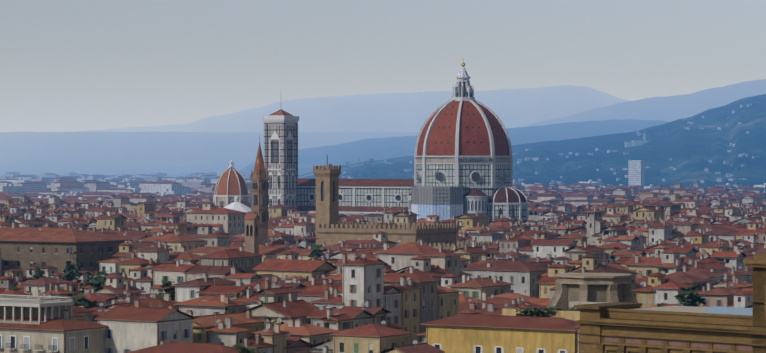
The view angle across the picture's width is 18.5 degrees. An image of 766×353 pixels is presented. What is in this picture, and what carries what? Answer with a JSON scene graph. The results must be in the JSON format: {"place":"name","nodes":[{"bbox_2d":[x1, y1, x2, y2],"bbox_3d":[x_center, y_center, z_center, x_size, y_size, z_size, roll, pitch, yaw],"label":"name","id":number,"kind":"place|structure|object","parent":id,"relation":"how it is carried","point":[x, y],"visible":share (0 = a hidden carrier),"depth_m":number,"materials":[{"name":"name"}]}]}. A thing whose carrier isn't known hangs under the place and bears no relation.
{"place":"outdoors","nodes":[
{"label":"outdoors","id":0,"kind":"place"},
{"bbox_2d":[213,161,249,207],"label":"dome","id":1,"kind":"structure","parent":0,"point":[231,184],"depth_m":1638.71,"materials":[{"name":"tile"}]},
{"bbox_2d":[224,196,250,211],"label":"white conical roof","id":2,"kind":"structure","parent":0,"point":[237,205],"depth_m":1418.77,"materials":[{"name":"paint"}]},
{"bbox_2d":[0,79,765,175],"bbox_3d":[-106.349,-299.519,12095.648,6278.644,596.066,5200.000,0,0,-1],"label":"hills","id":3,"kind":"structure","parent":0,"point":[170,153],"depth_m":12111.37,"materials":[{"name":"paint"}]},
{"bbox_2d":[0,0,765,131],"label":"sky","id":4,"kind":"structure","parent":0,"point":[66,65],"materials":[{"name":"grey"}]},
{"bbox_2d":[313,155,495,249],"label":"fortified palace","id":5,"kind":"structure","parent":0,"point":[329,226],"depth_m":991.88,"materials":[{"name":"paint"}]},
{"bbox_2d":[298,58,527,222],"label":"cathedral","id":6,"kind":"structure","parent":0,"point":[463,160],"depth_m":1324.19,"materials":[{"name":"paint"}]},
{"bbox_2d":[219,119,667,175],"bbox_3d":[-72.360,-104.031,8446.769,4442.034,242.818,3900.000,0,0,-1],"label":"hills","id":7,"kind":"structure","parent":0,"point":[363,150],"depth_m":8742.26,"materials":[{"name":"paint"}]},
{"bbox_2d":[298,94,765,187],"bbox_3d":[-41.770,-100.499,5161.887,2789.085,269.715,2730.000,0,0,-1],"label":"hills","id":8,"kind":"structure","parent":0,"point":[674,141],"depth_m":4957.05,"materials":[{"name":"plant"}]},
{"bbox_2d":[342,103,758,184],"bbox_3d":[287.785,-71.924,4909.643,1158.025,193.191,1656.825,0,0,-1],"label":"hillside houses","id":9,"kind":"structure","parent":8,"relation":"on","point":[643,141],"depth_m":4977.42,"materials":[{"name":"paint"}]},
{"bbox_2d":[574,253,765,352],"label":"library palace","id":10,"kind":"structure","parent":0,"point":[618,327],"depth_m":451.74,"materials":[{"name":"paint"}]},
{"label":"terrain","id":11,"kind":"structure","parent":0,"visible":0},
{"bbox_2d":[244,214,259,253],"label":"bell tower","id":12,"kind":"structure","parent":11,"relation":"on","point":[251,233],"depth_m":901.05,"materials":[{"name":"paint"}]},
{"bbox_2d":[250,135,268,244],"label":"church spire","id":13,"kind":"structure","parent":11,"relation":"on","point":[259,195],"depth_m":1014.29,"materials":[{"name":"brick"}]},
{"bbox_2d":[263,109,298,210],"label":"bell tower","id":14,"kind":"structure","parent":11,"relation":"on","point":[281,146],"depth_m":1369.19,"materials":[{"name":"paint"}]},
{"bbox_2d":[0,222,654,352],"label":"buildings","id":15,"kind":"structure","parent":11,"relation":"on","point":[38,325],"depth_m":491.81,"materials":[{"name":"paint"}]},
{"bbox_2d":[74,85,630,132],"bbox_3d":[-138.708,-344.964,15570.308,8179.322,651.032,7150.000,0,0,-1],"label":"hills","id":16,"kind":"structure","parent":11,"relation":"on","point":[413,112],"depth_m":15979.54,"materials":[{"name":"paint"}]},
{"bbox_2d":[0,231,765,352],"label":"town","id":17,"kind":"object","parent":11,"relation":"on","point":[379,292],"visible":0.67,"depth_m":636.61,"materials":[{"name":"tile"}]},
{"bbox_2d":[0,196,765,260],"bbox_3d":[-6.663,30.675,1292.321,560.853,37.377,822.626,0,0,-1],"label":"town","id":18,"kind":"object","parent":11,"relation":"on","point":[711,227],"visible":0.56,"depth_m":1114.44,"materials":[{"name":"tile"}]},
{"bbox_2d":[0,160,765,205],"bbox_3d":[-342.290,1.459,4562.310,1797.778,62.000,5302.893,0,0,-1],"label":"distant city buildings","id":19,"kind":"structure","parent":11,"relation":"on","point":[159,186],"depth_m":3264.47,"materials":[{"name":"paint"}]},
{"bbox_2d":[0,182,765,209],"bbox_3d":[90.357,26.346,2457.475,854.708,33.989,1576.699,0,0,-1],"label":"town","id":20,"kind":"object","parent":11,"relation":"on","point":[554,196],"visible":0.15,"depth_m":2196.45,"materials":[{"name":"paint"}]},
{"bbox_2d":[11,114,757,352],"bbox_3d":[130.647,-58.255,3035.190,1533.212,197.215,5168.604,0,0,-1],"label":"trees","id":21,"kind":"object","parent":11,"relation":"on","point":[97,281],"visible":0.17,"depth_m":714.57,"materials":[{"name":"plant"}]},
{"bbox_2d":[502,301,609,320],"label":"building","id":22,"kind":"structure","parent":11,"relation":"on","point":[573,315],"depth_m":516.71,"materials":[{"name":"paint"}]},
{"bbox_2d":[546,273,640,309],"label":"library rotunda","id":23,"kind":"structure","parent":11,"relation":"on","point":[600,287],"depth_m":552.50,"materials":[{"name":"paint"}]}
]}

